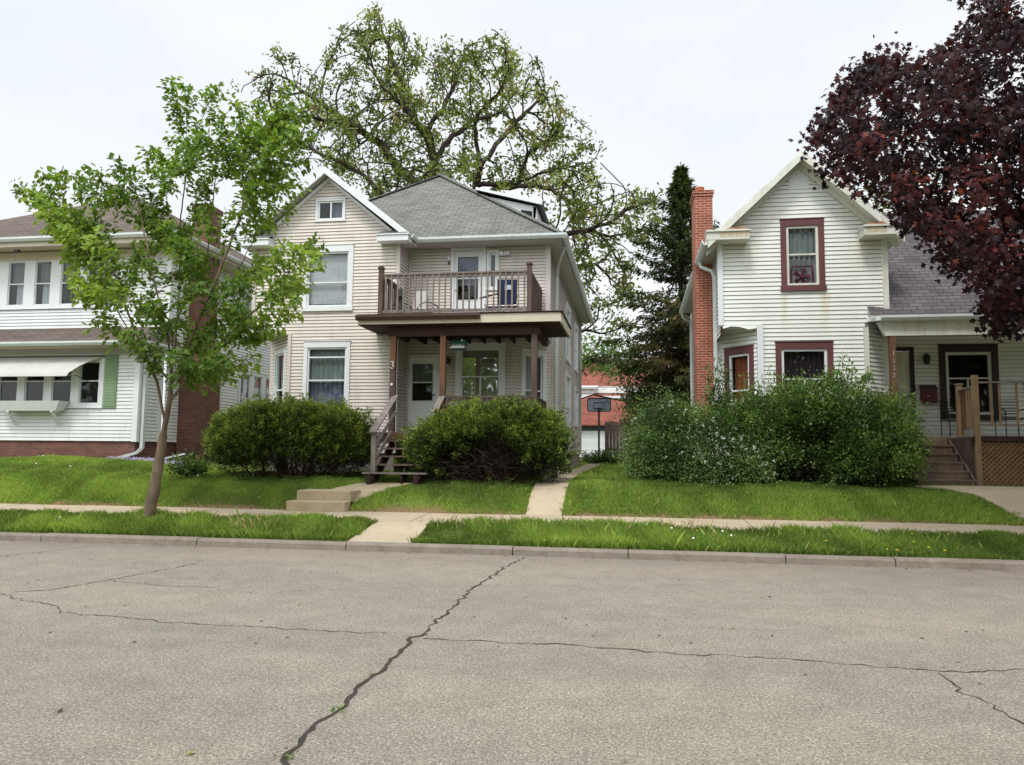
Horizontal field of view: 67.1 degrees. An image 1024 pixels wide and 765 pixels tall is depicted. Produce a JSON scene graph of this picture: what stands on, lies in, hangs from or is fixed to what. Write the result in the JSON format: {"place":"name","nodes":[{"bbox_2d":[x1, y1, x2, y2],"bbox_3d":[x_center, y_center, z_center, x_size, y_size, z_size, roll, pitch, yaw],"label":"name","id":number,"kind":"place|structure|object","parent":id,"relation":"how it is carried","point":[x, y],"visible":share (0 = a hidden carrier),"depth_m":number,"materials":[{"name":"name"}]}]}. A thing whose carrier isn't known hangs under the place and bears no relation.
{"place":"outdoors","nodes":[
{"label":"outdoors","id":0,"kind":"place"},
{"bbox_2d":[333,482,411,501],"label":"entry path","id":1,"kind":"structure","parent":0,"point":[366,490],"depth_m":16.54,"materials":[{"name":"concrete"}]},
{"bbox_2d":[0,540,1023,764],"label":"road","id":2,"kind":"structure","parent":0,"point":[216,692],"depth_m":5.97,"materials":[{"name":"grey asphalt"}]},
{"bbox_2d":[273,747,297,760],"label":"crack weed","id":3,"kind":"object","parent":2,"relation":"on","point":[288,759],"visible":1,"depth_m":4.03,"materials":[{"name":"green plant"}]},
{"bbox_2d":[330,703,347,712],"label":"crack weed","id":4,"kind":"object","parent":2,"relation":"on","point":[332,709],"visible":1,"depth_m":4.76,"materials":[{"name":"green plant"}]},
{"bbox_2d":[7,540,1008,683],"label":"leaf litter","id":5,"kind":"object","parent":2,"relation":"on","point":[524,590],"visible":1,"depth_m":10.31,"materials":[{"name":"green plant"}]},
{"bbox_2d":[0,532,1023,570],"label":"kerb","id":6,"kind":"structure","parent":2,"relation":"on","point":[926,562],"depth_m":12.00,"materials":[{"name":"concrete"}]},
{"bbox_2d":[0,546,1023,764],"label":"road crack","id":7,"kind":"object","parent":2,"relation":"on","point":[283,759],"visible":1,"depth_m":5.87,"materials":[{"name":"black asphalt"}]},
{"bbox_2d":[0,503,1023,533],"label":"pavement","id":8,"kind":"structure","parent":0,"point":[427,517],"depth_m":14.35,"materials":[{"name":"concrete"}]},
{"bbox_2d":[0,453,1023,562],"bbox_3d":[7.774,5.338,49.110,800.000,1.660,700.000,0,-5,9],"label":"lawn","id":9,"kind":"structure","parent":0,"point":[380,509],"depth_m":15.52,"materials":[{"name":"plant"}]},
{"bbox_2d":[0,196,271,461],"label":"white porch house","id":10,"kind":"structure","parent":9,"relation":"on","point":[67,387],"depth_m":23.01,"materials":[{"name":"white wood"}]},
{"bbox_2d":[0,376,17,400],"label":"window","id":11,"kind":"structure","parent":10,"relation":"in","point":[8,385],"depth_m":22.76,"materials":[{"name":"grey glass"}]},
{"bbox_2d":[7,262,25,305],"bbox_3d":[-15.596,-3.095,24.745,0.623,1.428,0.730,0,-5,9],"label":"window","id":12,"kind":"structure","parent":10,"relation":"in","point":[17,269],"depth_m":24.57,"materials":[{"name":"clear glass"}]},
{"bbox_2d":[24,376,43,400],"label":"window","id":13,"kind":"structure","parent":10,"relation":"in","point":[34,385],"depth_m":22.63,"materials":[{"name":"grey glass"}]},
{"bbox_2d":[34,261,51,304],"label":"window","id":14,"kind":"structure","parent":10,"relation":"in","point":[43,268],"depth_m":24.40,"materials":[{"name":"clear glass"}]},
{"bbox_2d":[51,371,71,403],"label":"window","id":15,"kind":"structure","parent":10,"relation":"in","point":[61,385],"depth_m":22.68,"materials":[{"name":"grey glass"}]},
{"bbox_2d":[60,263,77,303],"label":"window","id":16,"kind":"structure","parent":10,"relation":"in","point":[65,294],"depth_m":24.31,"materials":[{"name":"clear glass"}]},
{"bbox_2d":[78,361,99,403],"bbox_3d":[-12.114,0.024,22.587,0.678,1.248,0.730,0,-5,9],"label":"window","id":17,"kind":"structure","parent":10,"relation":"in","point":[89,371],"depth_m":22.37,"materials":[{"name":"clear glass"}]},
{"bbox_2d":[87,260,101,282],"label":"window","id":18,"kind":"structure","parent":10,"relation":"in","point":[97,270],"depth_m":24.16,"materials":[{"name":"clear glass"}]},
{"bbox_2d":[238,370,253,405],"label":"window","id":19,"kind":"structure","parent":10,"relation":"in","point":[245,386],"depth_m":28.32,"materials":[{"name":"clear glass"}]},
{"bbox_2d":[244,289,251,330],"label":"window","id":20,"kind":"structure","parent":10,"relation":"in","point":[250,294],"depth_m":28.54,"materials":[{"name":"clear glass"}]},
{"bbox_2d":[252,372,264,406],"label":"window","id":21,"kind":"structure","parent":10,"relation":"in","point":[258,379],"depth_m":29.25,"materials":[{"name":"clear glass"}]},
{"bbox_2d":[264,375,269,399],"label":"window","id":22,"kind":"structure","parent":10,"relation":"in","point":[267,378],"depth_m":29.88,"materials":[{"name":"clear glass"}]},
{"bbox_2d":[107,456,180,465],"bbox_3d":[-9.876,2.218,21.503,3.152,0.354,0.888,-1,-5,16],"label":"flower patch","id":23,"kind":"object","parent":9,"relation":"on","point":[135,458],"visible":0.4,"depth_m":21.52,"materials":[{"name":"plant"}]},
{"bbox_2d":[9,75,329,517],"bbox_3d":[-6.747,-1.693,14.671,7.140,8.537,2.955,0,-5,9],"label":"street tree","id":24,"kind":"object","parent":9,"relation":"on","point":[102,288],"visible":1,"depth_m":14.25,"materials":[{"name":"green plant"}]},
{"bbox_2d":[164,448,212,476],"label":"garden weeds","id":25,"kind":"object","parent":9,"relation":"on","point":[187,467],"visible":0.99,"depth_m":17.75,"materials":[{"name":"green plant"}]},
{"bbox_2d":[200,390,387,479],"bbox_3d":[-5.195,1.266,18.352,4.756,2.222,3.248,0,-5,9],"label":"yew bush","id":26,"kind":"object","parent":9,"relation":"on","point":[286,428],"visible":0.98,"depth_m":17.48,"materials":[{"name":"green plant"}]},
{"bbox_2d":[286,489,360,511],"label":"concrete steps","id":27,"kind":"structure","parent":9,"relation":"on","point":[326,500],"depth_m":15.71,"materials":[{"name":"beige concrete"}]},
{"bbox_2d":[348,521,428,542],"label":"kerb walk","id":28,"kind":"structure","parent":9,"relation":"on","point":[390,531],"depth_m":13.18,"materials":[{"name":"concrete"}]},
{"bbox_2d":[238,166,593,485],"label":"beige house","id":29,"kind":"structure","parent":9,"relation":"on","point":[456,249],"depth_m":20.39,"materials":[{"name":"beige wood"}]},
{"bbox_2d":[273,347,286,402],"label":"window","id":30,"kind":"structure","parent":29,"relation":"in","point":[279,385],"depth_m":21.14,"materials":[{"name":"clear glass"}]},
{"bbox_2d":[302,340,350,409],"bbox_3d":[-4.776,-0.013,20.392,1.310,2.110,0.770,0,-5,9],"label":"window","id":31,"kind":"structure","parent":29,"relation":"in","point":[326,363],"depth_m":20.19,"materials":[{"name":"clear glass"}]},
{"bbox_2d":[300,243,353,311],"bbox_3d":[-4.787,-2.727,20.643,1.420,1.780,0.770,0,-5,9],"label":"window","id":32,"kind":"structure","parent":29,"relation":"in","point":[333,291],"depth_m":20.39,"materials":[{"name":"clear glass"}]},
{"bbox_2d":[315,197,345,221],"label":"window","id":33,"kind":"structure","parent":29,"relation":"in","point":[327,209],"depth_m":20.53,"materials":[{"name":"clear glass"}]},
{"bbox_2d":[395,287,402,313],"bbox_3d":[-2.836,-1.986,19.444,0.214,0.873,0.252,0,-5,9],"label":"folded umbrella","id":34,"kind":"object","parent":29,"relation":"on","point":[400,296],"visible":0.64,"depth_m":19.40,"materials":[{"name":"grey fabric"}]},
{"bbox_2d":[392,291,440,312],"bbox_3d":[-2.414,-1.974,19.744,1.249,0.900,0.823,0,-5,9],"label":"patio chair","id":35,"kind":"object","parent":29,"relation":"on","point":[418,300],"visible":0.36,"depth_m":20.03,"materials":[{"name":"grey plastic"}]},
{"bbox_2d":[405,355,439,431],"bbox_3d":[-2.361,0.339,20.837,0.960,2.130,0.580,0,-5,9],"label":"door","id":36,"kind":"structure","parent":29,"relation":"in","point":[424,370],"depth_m":20.70,"materials":[{"name":"white wood"}]},
{"bbox_2d":[450,336,466,350],"bbox_3d":[-1.288,-0.990,18.634,0.380,0.401,0.320,0,-5,9],"label":"bird feeder","id":37,"kind":"object","parent":29,"relation":"hanging from","point":[458,344],"visible":0.96,"depth_m":18.55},
{"bbox_2d":[451,247,485,311],"bbox_3d":[-1.140,-2.500,20.904,0.960,2.220,0.580,0,-5,9],"label":"door","id":38,"kind":"structure","parent":29,"relation":"in","point":[468,258],"depth_m":20.78,"materials":[{"name":"white wood"}]},
{"bbox_2d":[455,342,505,405],"bbox_3d":[-0.791,0.007,20.726,1.380,2.080,0.770,0,-5,9],"label":"window","id":39,"kind":"structure","parent":29,"relation":"in","point":[479,369],"depth_m":20.51,"materials":[{"name":"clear glass"}]},
{"bbox_2d":[486,250,499,289],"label":"window","id":40,"kind":"structure","parent":29,"relation":"in","point":[492,259],"depth_m":20.64,"materials":[{"name":"clear glass"}]},
{"bbox_2d":[479,279,516,311],"bbox_3d":[-0.294,-2.051,19.577,1.034,1.080,0.572,0,-5,9],"label":"camp chair","id":41,"kind":"object","parent":29,"relation":"on","point":[508,292],"visible":0.5,"depth_m":19.40,"materials":[{"name":"blue fabric"}]},
{"bbox_2d":[520,348,547,400],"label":"window","id":42,"kind":"structure","parent":29,"relation":"in","point":[525,356],"depth_m":20.80,"materials":[{"name":"clear glass"}]},
{"bbox_2d":[565,302,570,364],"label":"window","id":43,"kind":"structure","parent":29,"relation":"in","point":[568,311],"depth_m":26.59,"materials":[{"name":"clear glass"}]},
{"bbox_2d":[565,371,571,441],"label":"window","id":44,"kind":"structure","parent":29,"relation":"in","point":[568,377],"depth_m":26.70,"materials":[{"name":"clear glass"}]},
{"bbox_2d":[574,386,578,427],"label":"window","id":45,"kind":"structure","parent":29,"relation":"in","point":[576,388],"depth_m":30.19,"materials":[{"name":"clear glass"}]},
{"bbox_2d":[574,322,578,373],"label":"window","id":46,"kind":"structure","parent":29,"relation":"in","point":[576,328],"depth_m":30.26,"materials":[{"name":"white glass"}]},
{"bbox_2d":[227,1,665,337],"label":"oak tree","id":47,"kind":"object","parent":9,"relation":"on","point":[352,126],"visible":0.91,"depth_m":37.37,"materials":[{"name":"green plant"}]},
{"bbox_2d":[177,507,753,533],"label":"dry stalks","id":48,"kind":"object","parent":9,"relation":"on","point":[462,520],"visible":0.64,"depth_m":13.50,"materials":[{"name":"plant"}]},
{"bbox_2d":[392,392,580,484],"bbox_3d":[-0.666,1.265,17.241,4.392,2.099,2.853,0,-5,9],"label":"yew bush","id":49,"kind":"object","parent":9,"relation":"on","point":[537,434],"visible":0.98,"depth_m":16.63,"materials":[{"name":"green plant"}]},
{"bbox_2d":[582,353,614,382],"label":"garden tree","id":50,"kind":"object","parent":9,"relation":"on","point":[585,374],"visible":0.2,"depth_m":50.18,"materials":[{"name":"green plant"}]},
{"bbox_2d":[587,398,610,456],"bbox_3d":[4.219,2.251,37.360,1.154,3.011,1.380,0,-5,9],"label":"basketball hoop","id":51,"kind":"object","parent":9,"relation":"on","point":[598,405],"visible":0.94,"depth_m":37.28,"materials":[{"name":"black metal"}]},
{"bbox_2d":[580,447,622,463],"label":"path weeds","id":52,"kind":"object","parent":9,"relation":"on","point":[597,457],"visible":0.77,"depth_m":33.58,"materials":[{"name":"green plant"}]},
{"bbox_2d":[582,323,631,385],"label":"garden tree","id":53,"kind":"object","parent":9,"relation":"on","point":[607,367],"visible":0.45,"depth_m":47.70,"materials":[{"name":"green plant"}]},
{"bbox_2d":[580,394,638,456],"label":"garage","id":54,"kind":"structure","parent":9,"relation":"on","point":[589,432],"depth_m":54.87,"materials":[{"name":"red brick"}]},
{"bbox_2d":[580,431,604,456],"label":"garage door","id":55,"kind":"structure","parent":54,"relation":"in","point":[589,442],"depth_m":54.76,"materials":[{"name":"white metal"}]},
{"bbox_2d":[582,359,667,399],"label":"red roof house","id":56,"kind":"structure","parent":9,"relation":"on","point":[589,381],"depth_m":64.01,"materials":[{"name":"white"}]},
{"bbox_2d":[609,393,644,458],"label":"green bush","id":57,"kind":"object","parent":9,"relation":"on","point":[630,418],"visible":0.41,"depth_m":33.00,"materials":[{"name":"green plant"}]},
{"bbox_2d":[605,421,664,462],"bbox_3d":[5.974,2.690,34.447,3.640,1.945,0.125,0,-5,9],"label":"wooden fence","id":58,"kind":"object","parent":9,"relation":"on","point":[613,440],"visible":0.17,"depth_m":34.63,"materials":[{"name":"brown wood"}]},
{"bbox_2d":[615,380,661,423],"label":"lilac bush","id":59,"kind":"object","parent":9,"relation":"on","point":[631,401],"visible":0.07,"depth_m":39.26,"materials":[{"name":"green plant"}]},
{"bbox_2d":[601,311,689,420],"bbox_3d":[7.056,0.022,36.057,5.717,7.176,4.523,0,-5,9],"label":"dark bush","id":60,"kind":"object","parent":9,"relation":"on","point":[632,384],"visible":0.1,"depth_m":35.72,"materials":[{"name":"green plant"}]},
{"bbox_2d":[582,162,719,431],"bbox_3d":[7.686,-3.094,33.306,9.134,13.124,9.668,0,-5,9],"label":"spruce tree","id":61,"kind":"object","parent":9,"relation":"on","point":[674,329],"visible":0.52,"depth_m":32.87,"materials":[{"name":"green plant"}]},
{"bbox_2d":[606,382,740,484],"bbox_3d":[3.801,1.167,17.858,3.295,2.400,3.343,0,-5,9],"label":"spirea shrub","id":62,"kind":"object","parent":9,"relation":"on","point":[647,453],"visible":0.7,"depth_m":17.20,"materials":[{"name":"green plant"}]},
{"bbox_2d":[660,407,795,486],"bbox_3d":[4.622,1.349,16.673,2.822,1.730,2.475,0,-5,9],"label":"spirea shrub","id":63,"kind":"object","parent":9,"relation":"on","point":[739,460],"visible":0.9,"depth_m":16.29,"materials":[{"name":"green plant"}]},
{"bbox_2d":[680,378,807,481],"bbox_3d":[5.261,1.081,17.364,2.959,2.352,2.722,4,-6,-37],"label":"spirea shrub","id":64,"kind":"object","parent":9,"relation":"on","point":[748,417],"visible":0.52,"depth_m":16.68,"materials":[{"name":"green plant"}]},
{"bbox_2d":[728,363,933,484],"bbox_3d":[6.639,0.938,17.000,3.666,2.703,3.745,2,-5,-15],"label":"honeysuckle shrub","id":65,"kind":"object","parent":9,"relation":"on","point":[815,412],"visible":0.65,"depth_m":16.33,"materials":[{"name":"green plant"}]},
{"bbox_2d":[679,151,1023,485],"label":"white gable house","id":66,"kind":"structure","parent":9,"relation":"on","point":[879,302],"depth_m":18.48,"materials":[{"name":"white wood"}]},
{"bbox_2d":[700,357,737,416],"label":"climbing vine","id":67,"kind":"object","parent":66,"relation":"attached to","point":[713,392],"visible":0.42,"depth_m":18.16,"materials":[{"name":"green plant"}]},
{"bbox_2d":[724,345,754,414],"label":"window","id":68,"kind":"structure","parent":66,"relation":"in","point":[739,359],"depth_m":19.02,"materials":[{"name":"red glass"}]},
{"bbox_2d":[790,265,813,282],"bbox_3d":[6.961,-2.535,18.543,0.536,0.548,0.100,0,-5,9],"label":"box fan","id":69,"kind":"object","parent":66,"relation":"on","point":[801,276],"visible":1,"depth_m":18.53,"materials":[{"name":"red plastic"}]},
{"bbox_2d":[779,217,826,290],"bbox_3d":[7.000,-3.034,18.806,1.040,1.770,0.770,0,-5,9],"label":"window","id":70,"kind":"structure","parent":66,"relation":"in","point":[801,239],"depth_m":18.54,"materials":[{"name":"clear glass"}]},
{"bbox_2d":[775,341,833,390],"bbox_3d":[6.953,-0.046,18.539,1.340,1.810,0.770,0,-5,9],"label":"window","id":71,"kind":"structure","parent":66,"relation":"in","point":[790,355],"depth_m":18.32,"materials":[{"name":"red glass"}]},
{"bbox_2d":[815,351,874,404],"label":"climbing vine","id":72,"kind":"object","parent":66,"relation":"attached to","point":[866,376],"visible":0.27,"depth_m":17.61,"materials":[{"name":"green plant"}]},
{"bbox_2d":[896,347,916,435],"bbox_3d":[9.609,0.252,19.353,0.910,2.290,0.130,0,-5,9],"label":"door","id":73,"kind":"structure","parent":66,"relation":"in","point":[904,355],"depth_m":19.36,"materials":[{"name":"brown wood"}]},
{"bbox_2d":[919,385,937,402],"bbox_3d":[10.330,0.284,19.144,0.380,0.460,0.170,0,-5,9],"label":"mailbox","id":74,"kind":"object","parent":66,"relation":"attached to","point":[929,393],"visible":0.97,"depth_m":19.09,"materials":[{"name":"red metal"}]},
{"bbox_2d":[940,400,964,436],"bbox_3d":[10.633,0.856,18.475,0.546,0.926,0.576,0,-5,9],"label":"metal chair","id":75,"kind":"object","parent":66,"relation":"on","point":[949,419],"visible":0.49,"depth_m":18.75,"materials":[{"name":"black metal"}]},
{"bbox_2d":[937,343,1002,420],"bbox_3d":[11.357,0.018,19.433,1.400,1.900,0.770,0,-5,9],"label":"window","id":76,"kind":"structure","parent":66,"relation":"in","point":[957,362],"depth_m":19.19,"materials":[{"name":"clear glass"}]},
{"bbox_2d":[994,399,1023,435],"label":"metal chair","id":77,"kind":"object","parent":66,"relation":"on","point":[1005,416],"visible":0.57,"depth_m":18.37,"materials":[{"name":"black metal"}]},
{"bbox_2d":[796,378,934,487],"bbox_3d":[7.676,1.081,16.886,2.828,2.366,3.521,0,-5,9],"label":"honeysuckle shrub","id":78,"kind":"object","parent":9,"relation":"on","point":[895,410],"visible":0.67,"depth_m":16.02,"materials":[{"name":"green plant"}]},
{"bbox_2d":[851,158,955,213],"bbox_3d":[14.625,-2.792,28.388,3.972,12.515,5.343,-2,-6,25],"label":"tree","id":79,"kind":"object","parent":9,"relation":"on","point":[892,205],"visible":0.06,"depth_m":28.80,"materials":[{"name":"plant"}]},
{"bbox_2d":[788,0,1023,343],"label":"maple tree","id":80,"kind":"object","parent":9,"relation":"on","point":[859,141],"visible":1,"depth_m":10.77,"materials":[{"name":"red plant"}]},
{"bbox_2d":[0,0,1023,441],"label":"sky","id":81,"kind":"structure","parent":0,"point":[720,89],"materials":[{"name":"white"}]},
{"bbox_2d":[526,463,600,515],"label":"side path","id":82,"kind":"structure","parent":0,"point":[546,499],"depth_m":15.67,"materials":[{"name":"concrete"}]},
{"bbox_2d":[582,393,619,393],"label":"utility wire","id":83,"kind":"object","parent":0,"point":[598,393],"visible":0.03,"depth_m":59.84,"materials":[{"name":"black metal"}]},
{"bbox_2d":[914,485,1023,518],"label":"porch path","id":84,"kind":"structure","parent":0,"point":[1010,499],"depth_m":14.87,"materials":[{"name":"concrete"}]}
]}

